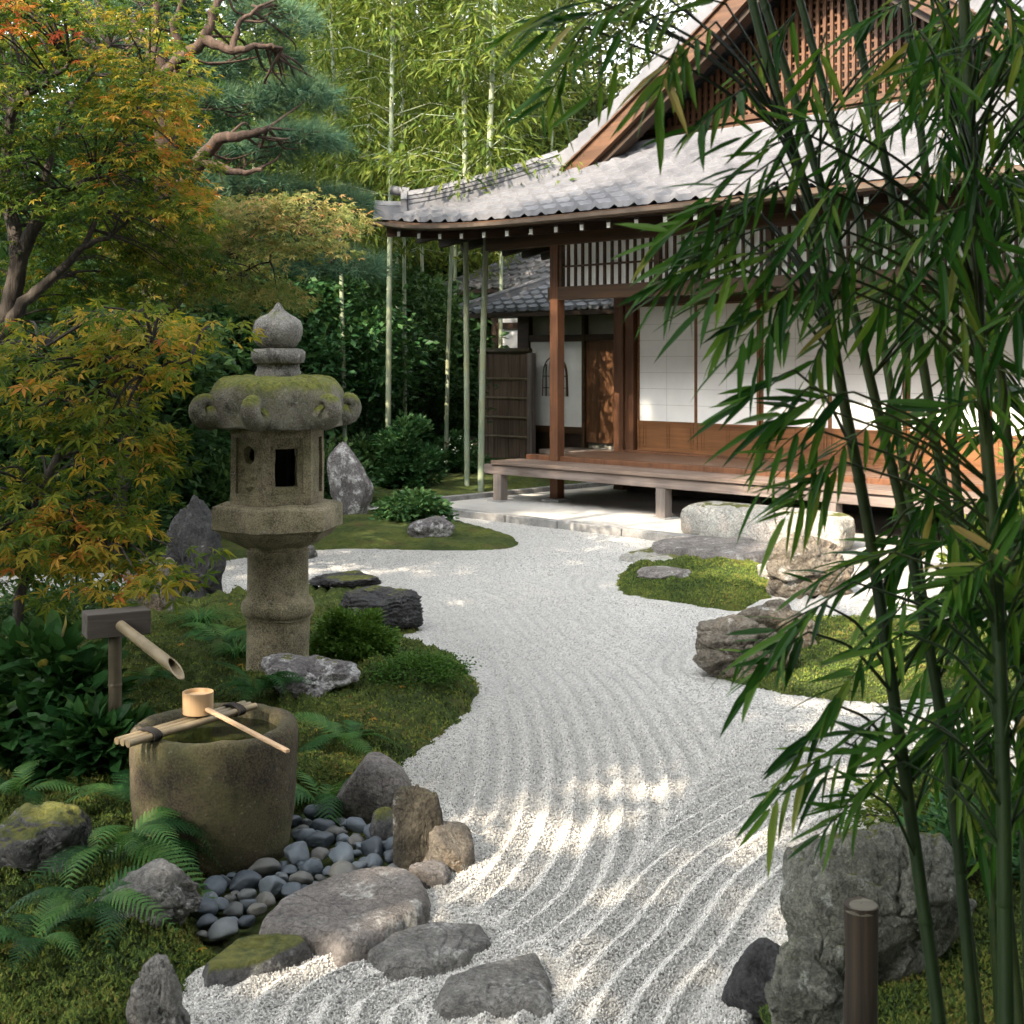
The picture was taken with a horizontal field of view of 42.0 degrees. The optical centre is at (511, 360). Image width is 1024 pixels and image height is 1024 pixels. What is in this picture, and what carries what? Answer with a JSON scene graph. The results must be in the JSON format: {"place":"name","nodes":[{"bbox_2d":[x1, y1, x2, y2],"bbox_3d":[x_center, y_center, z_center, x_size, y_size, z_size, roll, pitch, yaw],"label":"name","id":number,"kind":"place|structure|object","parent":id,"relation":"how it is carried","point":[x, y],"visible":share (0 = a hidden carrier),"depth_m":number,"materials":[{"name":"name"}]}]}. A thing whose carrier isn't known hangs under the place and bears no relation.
{"place":"outdoors","nodes":[
{"label":"outdoors","id":0,"kind":"place"},
{"bbox_2d":[0,0,239,363],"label":"maple tree","id":1,"kind":"object","parent":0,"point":[123,159],"visible":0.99,"depth_m":8.37,"materials":[{"name":"green plant"}]},
{"bbox_2d":[217,424,477,445],"bbox_3d":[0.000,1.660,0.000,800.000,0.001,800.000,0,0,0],"label":"ground","id":2,"kind":"structure","parent":0,"point":[472,438],"depth_m":28.55,"materials":[{"name":"soil"}]},
{"bbox_2d":[0,234,221,536],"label":"evergreen tree","id":3,"kind":"object","parent":2,"relation":"on","point":[10,449],"visible":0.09,"depth_m":11.31,"materials":[{"name":"green plant"}]},
{"bbox_2d":[0,4,249,327],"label":"evergreen tree","id":4,"kind":"object","parent":2,"relation":"on","point":[27,123],"visible":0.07,"depth_m":13.62,"materials":[{"name":"green plant"}]},
{"bbox_2d":[0,294,254,525],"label":"evergreen tree","id":5,"kind":"object","parent":2,"relation":"on","point":[217,373],"visible":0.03,"depth_m":12.15,"materials":[{"name":"green plant"}]},
{"bbox_2d":[0,585,478,1023],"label":"moss bank","id":6,"kind":"structure","parent":2,"relation":"on","point":[222,945],"depth_m":5.82,"materials":[{"name":"plant"}]},
{"bbox_2d":[0,801,91,873],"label":"rock","id":7,"kind":"object","parent":6,"relation":"on","point":[32,837],"visible":0.7,"depth_m":3.96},
{"bbox_2d":[0,758,94,804],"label":"fern","id":8,"kind":"object","parent":6,"relation":"on","point":[17,785],"visible":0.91,"depth_m":4.66,"materials":[{"name":"green plant"}]},
{"bbox_2d":[0,893,117,973],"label":"fern","id":9,"kind":"object","parent":6,"relation":"on","point":[21,917],"visible":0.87,"depth_m":3.52,"materials":[{"name":"green plant"}]},
{"bbox_2d":[0,567,139,633],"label":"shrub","id":10,"kind":"object","parent":6,"relation":"on","point":[8,611],"visible":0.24,"depth_m":6.90,"materials":[{"name":"green plant"}]},
{"bbox_2d":[0,608,141,778],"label":"shrub","id":11,"kind":"object","parent":6,"relation":"on","point":[53,664],"visible":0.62,"depth_m":5.16,"materials":[{"name":"green plant"}]},
{"bbox_2d":[16,689,157,783],"bbox_3d":[-1.549,1.418,4.967,0.635,0.408,0.521,0,0,0],"label":"shrub","id":12,"kind":"object","parent":6,"relation":"on","point":[84,732],"visible":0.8,"depth_m":4.85,"materials":[{"name":"green plant"}]},
{"bbox_2d":[1,865,178,961],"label":"fern","id":13,"kind":"object","parent":6,"relation":"on","point":[110,894],"visible":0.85,"depth_m":3.54,"materials":[{"name":"green plant"}]},
{"bbox_2d":[56,769,131,811],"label":"fern","id":14,"kind":"object","parent":6,"relation":"on","point":[116,789],"visible":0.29,"depth_m":4.57,"materials":[{"name":"green plant"}]},
{"bbox_2d":[24,807,220,904],"bbox_3d":[-1.157,1.480,3.975,0.574,0.255,0.412,0,0,-27],"label":"fern","id":15,"kind":"object","parent":6,"relation":"on","point":[137,833],"visible":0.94,"depth_m":3.94,"materials":[{"name":"green plant"}]},
{"bbox_2d":[0,296,266,677],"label":"maple tree","id":16,"kind":"object","parent":6,"relation":"on","point":[52,514],"visible":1,"depth_m":5.56,"materials":[{"name":"green plant"}]},
{"bbox_2d":[82,605,184,769],"bbox_3d":[-1.357,1.279,4.755,0.233,0.708,0.566,0,0,-30],"label":"water spout","id":17,"kind":"object","parent":6,"relation":"on","point":[114,626],"visible":0.73,"depth_m":4.90,"materials":[{"name":"brown wood"}]},
{"bbox_2d":[94,858,201,927],"bbox_3d":[-1.007,1.494,3.690,0.246,0.216,0.241,0,0,-41],"label":"rock","id":18,"kind":"object","parent":6,"relation":"on","point":[170,888],"visible":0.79,"depth_m":3.63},
{"bbox_2d":[123,557,178,611],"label":"rock","id":19,"kind":"object","parent":6,"relation":"on","point":[157,603],"visible":0.24,"depth_m":7.60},
{"bbox_2d":[126,953,190,1023],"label":"rock","id":20,"kind":"object","parent":6,"relation":"on","point":[155,997],"visible":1,"depth_m":3.05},
{"bbox_2d":[161,495,225,598],"bbox_3d":[-2.036,1.301,8.411,0.434,0.925,0.316,0,0,-23],"label":"rock","id":21,"kind":"object","parent":6,"relation":"on","point":[190,526],"visible":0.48,"depth_m":8.32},
{"bbox_2d":[178,622,246,647],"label":"fern","id":22,"kind":"object","parent":6,"relation":"on","point":[236,632],"visible":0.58,"depth_m":7.06,"materials":[{"name":"green plant"}]},
{"bbox_2d":[129,703,297,877],"bbox_3d":[-0.988,1.430,4.421,0.549,0.475,0.556,0,0,0],"label":"stone basin","id":23,"kind":"object","parent":6,"relation":"on","point":[230,788],"visible":0.81,"depth_m":4.20,"materials":[{"name":"stone"}]},
{"bbox_2d":[114,700,257,747],"bbox_3d":[-1.052,1.179,4.345,0.097,0.046,0.532,0,0,36],"label":"bamboo rack","id":24,"kind":"object","parent":23,"relation":"on","point":[161,731],"visible":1,"depth_m":4.29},
{"bbox_2d":[182,688,289,752],"bbox_3d":[-0.862,1.138,4.247,0.565,0.094,0.101,0,0,41],"label":"ladle","id":25,"kind":"object","parent":24,"relation":"on","point":[197,702],"visible":1,"depth_m":4.35,"materials":[{"name":"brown wood"}]},
{"bbox_2d":[207,661,310,701],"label":"fern","id":26,"kind":"object","parent":6,"relation":"on","point":[270,680],"visible":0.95,"depth_m":5.87,"materials":[{"name":"green plant"}]},
{"bbox_2d":[188,302,361,674],"bbox_3d":[-1.137,0.686,6.449,0.788,1.939,0.842,0,0,0],"label":"stone lantern","id":27,"kind":"object","parent":6,"relation":"on","point":[278,413],"visible":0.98,"depth_m":6.30,"materials":[{"name":"stone"}]},
{"bbox_2d":[260,653,360,699],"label":"rock","id":28,"kind":"object","parent":6,"relation":"on","point":[322,674],"visible":0.71,"depth_m":6.05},
{"bbox_2d":[294,770,349,825],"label":"fern","id":29,"kind":"object","parent":6,"relation":"on","point":[327,794],"visible":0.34,"depth_m":4.79,"materials":[{"name":"green plant"}]},
{"bbox_2d":[309,570,381,587],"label":"rock","id":30,"kind":"object","parent":6,"relation":"on","point":[354,578],"visible":0.93,"depth_m":8.82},
{"bbox_2d":[293,711,404,755],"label":"fern","id":31,"kind":"object","parent":6,"relation":"on","point":[346,735],"visible":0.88,"depth_m":5.36,"materials":[{"name":"green plant"}]},
{"bbox_2d":[309,604,402,662],"bbox_3d":[-0.808,1.399,6.800,0.545,0.322,0.492,0,0,-22],"label":"shrub","id":32,"kind":"object","parent":6,"relation":"on","point":[342,629],"visible":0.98,"depth_m":6.72,"materials":[{"name":"green plant"}]},
{"bbox_2d":[333,752,411,823],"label":"rock","id":33,"kind":"object","parent":6,"relation":"on","point":[373,783],"visible":0.64,"depth_m":4.69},
{"bbox_2d":[339,585,423,628],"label":"rock","id":34,"kind":"object","parent":6,"relation":"on","point":[402,608],"visible":0.68,"depth_m":7.81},
{"bbox_2d":[392,784,442,870],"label":"rock","id":35,"kind":"object","parent":6,"relation":"on","point":[417,816],"visible":0.61,"depth_m":4.23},
{"bbox_2d":[360,647,481,691],"bbox_3d":[-0.431,1.433,6.237,0.588,0.172,0.503,0,0,0],"label":"shrub","id":36,"kind":"object","parent":6,"relation":"on","point":[434,668],"visible":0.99,"depth_m":6.20,"materials":[{"name":"green plant"}]},
{"bbox_2d":[409,860,450,888],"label":"rock","id":37,"kind":"object","parent":6,"relation":"on","point":[429,874],"visible":0.56,"depth_m":4.08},
{"bbox_2d":[423,820,474,872],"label":"rock","id":38,"kind":"object","parent":6,"relation":"on","point":[451,845],"visible":0.61,"depth_m":4.20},
{"bbox_2d":[0,510,518,576],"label":"moss island","id":39,"kind":"structure","parent":2,"relation":"on","point":[357,531],"depth_m":11.59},
{"bbox_2d":[0,450,185,561],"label":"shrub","id":40,"kind":"object","parent":39,"relation":"on","point":[164,525],"visible":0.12,"depth_m":10.56,"materials":[{"name":"green plant"}]},
{"bbox_2d":[145,446,230,530],"bbox_3d":[-2.701,1.222,12.143,1.573,0.894,1.379,0,0,0],"label":"shrub","id":41,"kind":"object","parent":39,"relation":"on","point":[216,494],"visible":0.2,"depth_m":11.82,"materials":[{"name":"green plant"}]},
{"bbox_2d":[93,186,381,560],"bbox_3d":[-2.073,0.152,10.117,2.174,3.008,2.149,0,0,0],"label":"maple tree","id":42,"kind":"object","parent":39,"relation":"on","point":[246,212],"visible":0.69,"depth_m":9.73,"materials":[{"name":"green plant"}]},
{"bbox_2d":[327,442,373,514],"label":"standing stone","id":43,"kind":"object","parent":39,"relation":"on","point":[351,486],"visible":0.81,"depth_m":13.37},
{"bbox_2d":[368,486,459,521],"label":"shrub","id":44,"kind":"object","parent":39,"relation":"on","point":[408,504],"visible":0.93,"depth_m":12.79,"materials":[{"name":"green plant"}]},
{"bbox_2d":[407,516,454,537],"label":"rock","id":45,"kind":"object","parent":39,"relation":"on","point":[438,526],"visible":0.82,"depth_m":11.75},
{"bbox_2d":[205,259,494,440],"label":"undergrowth","id":46,"kind":"object","parent":2,"relation":"on","point":[489,325],"depth_m":28.97,"materials":[{"name":"green plant"}]},
{"bbox_2d":[322,2,564,347],"bbox_3d":[-1.756,-3.175,28.853,6.314,9.966,6.654,0,0,0],"label":"evergreen tree","id":47,"kind":"object","parent":2,"relation":"on","point":[446,272],"visible":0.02,"depth_m":27.95,"materials":[{"name":"plant"}]},
{"bbox_2d":[396,0,523,436],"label":"bamboo","id":48,"kind":"object","parent":2,"relation":"on","point":[456,265],"visible":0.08,"depth_m":24.53,"materials":[{"name":"green plant"}]},
{"bbox_2d":[442,253,549,347],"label":"storehouse","id":49,"kind":"structure","parent":2,"relation":"on","point":[532,268],"depth_m":24.95,"materials":[{"name":"tile"}]},
{"bbox_2d":[0,553,1022,1023],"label":"moss","id":50,"kind":"object","parent":2,"relation":"on","point":[78,1011],"visible":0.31,"depth_m":3.91,"materials":[{"name":"plant"}]},
{"bbox_2d":[459,274,613,453],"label":"annexe","id":51,"kind":"structure","parent":2,"relation":"on","point":[588,374],"depth_m":20.17,"materials":[{"name":"paint"}]},
{"bbox_2d":[586,341,613,443],"bbox_3d":[1.344,0.463,19.861,0.058,1.515,0.588,0,0,-45],"label":"door","id":52,"kind":"structure","parent":51,"relation":"in","point":[599,354],"depth_m":19.85,"materials":[{"name":"brown wood"}]},
{"bbox_2d":[461,0,698,162],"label":"evergreen tree","id":53,"kind":"object","parent":2,"relation":"on","point":[593,112],"visible":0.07,"depth_m":27.81,"materials":[{"name":"green plant"}]},
{"bbox_2d":[434,482,942,571],"bbox_3d":[3.416,1.600,13.197,4.923,0.158,8.571,0,0,-45],"label":"kerb edging","id":54,"kind":"object","parent":2,"relation":"on","point":[646,534],"visible":0.21,"depth_m":12.88,"materials":[{"name":"stone"}]},
{"bbox_2d":[467,0,1023,1023],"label":"bamboo","id":55,"kind":"object","parent":2,"relation":"on","point":[703,262],"visible":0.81,"depth_m":2.11,"materials":[{"name":"green plant"}]},
{"bbox_2d":[651,0,1023,1023],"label":"bamboo","id":56,"kind":"object","parent":2,"relation":"on","point":[971,224],"visible":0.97,"depth_m":2.11,"materials":[{"name":"green plant"}]},
{"bbox_2d":[843,897,878,1023],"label":"stake","id":57,"kind":"object","parent":2,"relation":"on","point":[861,930],"visible":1,"depth_m":2.83,"materials":[{"name":"brown wood"}]},
{"bbox_2d":[758,805,1022,1023],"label":"moss","id":58,"kind":"object","parent":2,"relation":"on","point":[1017,928],"visible":0.11,"depth_m":3.33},
{"bbox_2d":[721,938,779,1018],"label":"rock","id":59,"kind":"object","parent":58,"relation":"on","point":[752,973],"visible":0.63,"depth_m":3.28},
{"bbox_2d":[764,936,844,1023],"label":"rock","id":60,"kind":"object","parent":58,"relation":"on","point":[805,985],"visible":0.88,"depth_m":3.04,"materials":[{"name":"stone"}]},
{"bbox_2d":[779,822,976,984],"bbox_3d":[0.950,1.420,3.422,0.522,0.483,0.368,0,0,0],"label":"rock","id":61,"kind":"object","parent":58,"relation":"on","point":[877,869],"visible":0.66,"depth_m":3.31,"materials":[{"name":"stone"}]},
{"bbox_2d":[833,751,979,831],"bbox_3d":[1.499,1.475,4.486,0.894,0.334,0.778,0,0,0],"label":"shrub","id":62,"kind":"object","parent":58,"relation":"on","point":[870,815],"visible":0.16,"depth_m":4.46,"materials":[{"name":"green plant"}]},
{"bbox_2d":[796,0,1023,1023],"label":"bamboo","id":63,"kind":"object","parent":58,"relation":"on","point":[960,444],"visible":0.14,"depth_m":3.10,"materials":[{"name":"green plant"}]},
{"bbox_2d":[896,787,1019,883],"bbox_3d":[1.383,1.400,3.884,0.566,0.318,0.541,0,0,0],"label":"shrub","id":64,"kind":"object","parent":58,"relation":"on","point":[939,816],"visible":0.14,"depth_m":3.89,"materials":[{"name":"green plant"}]},
{"bbox_2d":[901,0,1023,1023],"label":"bamboo","id":65,"kind":"object","parent":58,"relation":"on","point":[992,909],"visible":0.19,"depth_m":3.23,"materials":[{"name":"green plant"}]},
{"bbox_2d":[191,444,583,502],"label":"lawn","id":66,"kind":"structure","parent":0,"point":[453,484],"depth_m":16.37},
{"bbox_2d":[0,8,289,329],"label":"evergreen tree","id":67,"kind":"object","parent":66,"relation":"on","point":[194,124],"visible":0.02,"depth_m":17.25,"materials":[{"name":"green plant"}]},
{"bbox_2d":[74,0,400,304],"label":"pine tree","id":68,"kind":"object","parent":66,"relation":"on","point":[267,140],"visible":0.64,"depth_m":13.02,"materials":[{"name":"green plant"}]},
{"bbox_2d":[174,265,367,474],"bbox_3d":[-3.452,0.279,16.462,3.331,3.082,3.220,0,0,0],"label":"evergreen tree","id":69,"kind":"object","parent":66,"relation":"on","point":[217,309],"visible":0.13,"depth_m":16.19,"materials":[{"name":"green plant"}]},
{"bbox_2d":[242,0,388,317],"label":"bamboo","id":70,"kind":"object","parent":66,"relation":"on","point":[343,64],"visible":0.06,"depth_m":18.93,"materials":[{"name":"green plant"}]},
{"bbox_2d":[206,235,440,448],"bbox_3d":[-2.742,0.022,17.839,3.630,3.568,3.397,0,0,0],"label":"evergreen tree","id":71,"kind":"object","parent":66,"relation":"on","point":[356,322],"visible":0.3,"depth_m":17.36,"materials":[{"name":"green plant"}]},
{"bbox_2d":[229,0,446,442],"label":"bamboo","id":72,"kind":"object","parent":66,"relation":"on","point":[328,42],"visible":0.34,"depth_m":16.99,"materials":[{"name":"green plant"}]},
{"bbox_2d":[296,0,443,439],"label":"bamboo","id":73,"kind":"object","parent":66,"relation":"on","point":[368,60],"visible":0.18,"depth_m":19.56,"materials":[{"name":"green plant"}]},
{"bbox_2d":[344,431,409,487],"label":"shrub","id":74,"kind":"object","parent":66,"relation":"on","point":[366,447],"visible":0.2,"depth_m":16.23,"materials":[{"name":"green plant"}]},
{"bbox_2d":[297,0,481,418],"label":"bamboo","id":75,"kind":"object","parent":66,"relation":"on","point":[402,97],"visible":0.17,"depth_m":18.50,"materials":[{"name":"green plant"}]},
{"bbox_2d":[282,0,505,428],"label":"bamboo","id":76,"kind":"object","parent":66,"relation":"on","point":[392,19],"visible":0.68,"depth_m":16.44,"materials":[{"name":"green plant"}]},
{"bbox_2d":[309,243,498,452],"bbox_3d":[-1.848,-0.009,19.967,3.339,3.627,3.090,0,0,0],"label":"evergreen tree","id":77,"kind":"object","parent":66,"relation":"on","point":[436,378],"visible":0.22,"depth_m":19.77,"materials":[{"name":"green plant"}]},
{"bbox_2d":[366,410,447,488],"bbox_3d":[-1.276,1.122,16.159,1.044,1.068,1.072,0,0,0],"label":"shrub","id":78,"kind":"object","parent":66,"relation":"on","point":[400,446],"visible":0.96,"depth_m":15.95,"materials":[{"name":"green plant"}]},
{"bbox_2d":[340,0,504,431],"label":"bamboo","id":79,"kind":"object","parent":66,"relation":"on","point":[422,266],"visible":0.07,"depth_m":20.51,"materials":[{"name":"green plant"}]},
{"bbox_2d":[363,269,509,447],"bbox_3d":[-1.405,0.094,23.449,3.083,3.464,3.176,0,0,-26],"label":"evergreen tree","id":80,"kind":"object","parent":66,"relation":"on","point":[473,325],"visible":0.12,"depth_m":23.05,"materials":[{"name":"green plant"}]},
{"bbox_2d":[332,0,575,485],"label":"bamboo","id":81,"kind":"object","parent":66,"relation":"on","point":[463,133],"visible":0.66,"depth_m":16.13,"materials":[{"name":"green plant"}]},
{"bbox_2d":[366,0,555,472],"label":"bamboo","id":82,"kind":"object","parent":66,"relation":"on","point":[447,385],"visible":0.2,"depth_m":17.97,"materials":[{"name":"green plant"}]},
{"bbox_2d":[430,428,494,473],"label":"shrub","id":83,"kind":"object","parent":66,"relation":"on","point":[454,461],"visible":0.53,"depth_m":18.00,"materials":[{"name":"green plant"}]},
{"bbox_2d":[384,0,602,491],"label":"bamboo","id":84,"kind":"object","parent":66,"relation":"on","point":[457,11],"visible":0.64,"depth_m":15.88,"materials":[{"name":"green plant"}]},
{"bbox_2d":[431,0,568,347],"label":"bamboo","id":85,"kind":"object","parent":66,"relation":"on","point":[514,15],"visible":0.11,"depth_m":23.52,"materials":[{"name":"green plant"}]},
{"bbox_2d":[477,348,535,458],"bbox_3d":[-0.096,0.699,20.846,1.200,1.803,0.105,0,0,45],"label":"bark fence","id":86,"kind":"object","parent":66,"relation":"on","point":[510,431],"visible":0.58,"depth_m":20.77,"materials":[{"name":"brown wood"}]},
{"bbox_2d":[0,505,1016,1023],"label":"gravel court","id":87,"kind":"object","parent":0,"point":[542,609],"visible":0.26,"depth_m":6.46,"materials":[{"name":"gravel"}]},
{"bbox_2d":[202,933,312,987],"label":"stepping stone","id":88,"kind":"object","parent":87,"relation":"on","point":[237,961],"visible":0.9,"depth_m":3.50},
{"bbox_2d":[259,866,430,967],"bbox_3d":[-0.461,1.587,3.827,0.437,0.106,0.590,0,0,30],"label":"stepping stone","id":89,"kind":"object","parent":87,"relation":"on","point":[344,918],"visible":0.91,"depth_m":3.75,"materials":[{"name":"stone"}]},
{"bbox_2d":[324,430,383,507],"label":"shrub","id":90,"kind":"object","parent":87,"relation":"on","point":[326,480],"visible":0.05,"depth_m":14.73,"materials":[{"name":"green plant"}]},
{"bbox_2d":[366,921,491,981],"bbox_3d":[-0.229,1.599,3.622,0.277,0.081,0.424,0,0,44],"label":"stepping stone","id":91,"kind":"object","parent":87,"relation":"on","point":[434,949],"visible":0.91,"depth_m":3.56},
{"bbox_2d":[434,953,552,1021],"bbox_3d":[-0.044,1.597,3.401,0.329,0.086,0.364,0,0,0],"label":"stepping stone","id":92,"kind":"object","parent":87,"relation":"on","point":[506,988],"visible":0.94,"depth_m":3.31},
{"bbox_2d":[182,683,1016,1023],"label":"gravel","id":93,"kind":"structure","parent":87,"relation":"on","point":[564,1001],"depth_m":4.01,"materials":[{"name":"gravel"}]},
{"bbox_2d":[618,556,769,610],"bbox_3d":[1.380,1.546,9.430,1.360,0.167,1.900,0,0,0],"label":"moss islet","id":94,"kind":"object","parent":87,"relation":"on","point":[731,605],"visible":0.45,"depth_m":9.01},
{"bbox_2d":[651,536,773,563],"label":"stepping stone","id":95,"kind":"object","parent":87,"relation":"on","point":[706,547],"visible":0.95,"depth_m":10.72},
{"bbox_2d":[766,532,854,598],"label":"rock","id":96,"kind":"object","parent":87,"relation":"on","point":[786,586],"visible":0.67,"depth_m":9.02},
{"bbox_2d":[721,616,1015,703],"bbox_3d":[2.500,1.565,7.175,3.150,0.131,2.050,0,0,0],"label":"moss border","id":97,"kind":"object","parent":87,"relation":"on","point":[905,693],"visible":0.17,"depth_m":6.47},
{"bbox_2d":[692,614,800,678],"bbox_3d":[1.204,1.473,6.802,0.537,0.348,0.385,0,0,20],"label":"rock","id":98,"kind":"object","parent":97,"relation":"on","point":[710,657],"visible":0.55,"depth_m":6.70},
{"bbox_2d":[736,599,818,647],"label":"rock","id":99,"kind":"object","parent":97,"relation":"on","point":[768,608],"visible":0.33,"depth_m":7.15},
{"bbox_2d":[744,0,1023,1023],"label":"bamboo","id":100,"kind":"object","parent":87,"relation":"on","point":[912,50],"visible":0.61,"depth_m":2.48,"materials":[{"name":"green plant"}]},
{"bbox_2d":[846,0,1023,1023],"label":"bamboo","id":101,"kind":"object","parent":87,"relation":"on","point":[927,391],"visible":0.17,"depth_m":2.85,"materials":[{"name":"green plant"}]},
{"bbox_2d":[847,0,1023,1013],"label":"bamboo","id":102,"kind":"object","parent":87,"relation":"on","point":[999,295],"visible":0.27,"depth_m":2.63,"materials":[{"name":"green plant"}]},
{"bbox_2d":[888,1,1023,787],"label":"bamboo","id":103,"kind":"object","parent":87,"relation":"on","point":[980,504],"visible":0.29,"depth_m":2.86,"materials":[{"name":"green plant"}]},
{"bbox_2d":[5,0,1023,176],"label":"sky","id":104,"kind":"structure","parent":0,"point":[636,59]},
{"bbox_2d":[507,0,610,163],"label":"bamboo","id":105,"kind":"object","parent":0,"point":[571,93],"visible":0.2,"depth_m":26.01,"materials":[{"name":"green plant"}]},
{"bbox_2d":[449,485,955,563],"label":"packed earth","id":106,"kind":"structure","parent":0,"point":[608,505],"depth_m":14.18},
{"bbox_2d":[372,0,1023,519],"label":"temple hall","id":107,"kind":"structure","parent":106,"relation":"on","point":[580,242],"depth_m":14.35,"materials":[{"name":"tile"}]},
{"bbox_2d":[681,501,854,550],"bbox_3d":[2.204,1.480,11.719,1.800,0.400,0.540,0,0,45],"label":"shoe stone","id":108,"kind":"object","parent":106,"relation":"on","point":[717,518],"visible":0.62,"depth_m":11.55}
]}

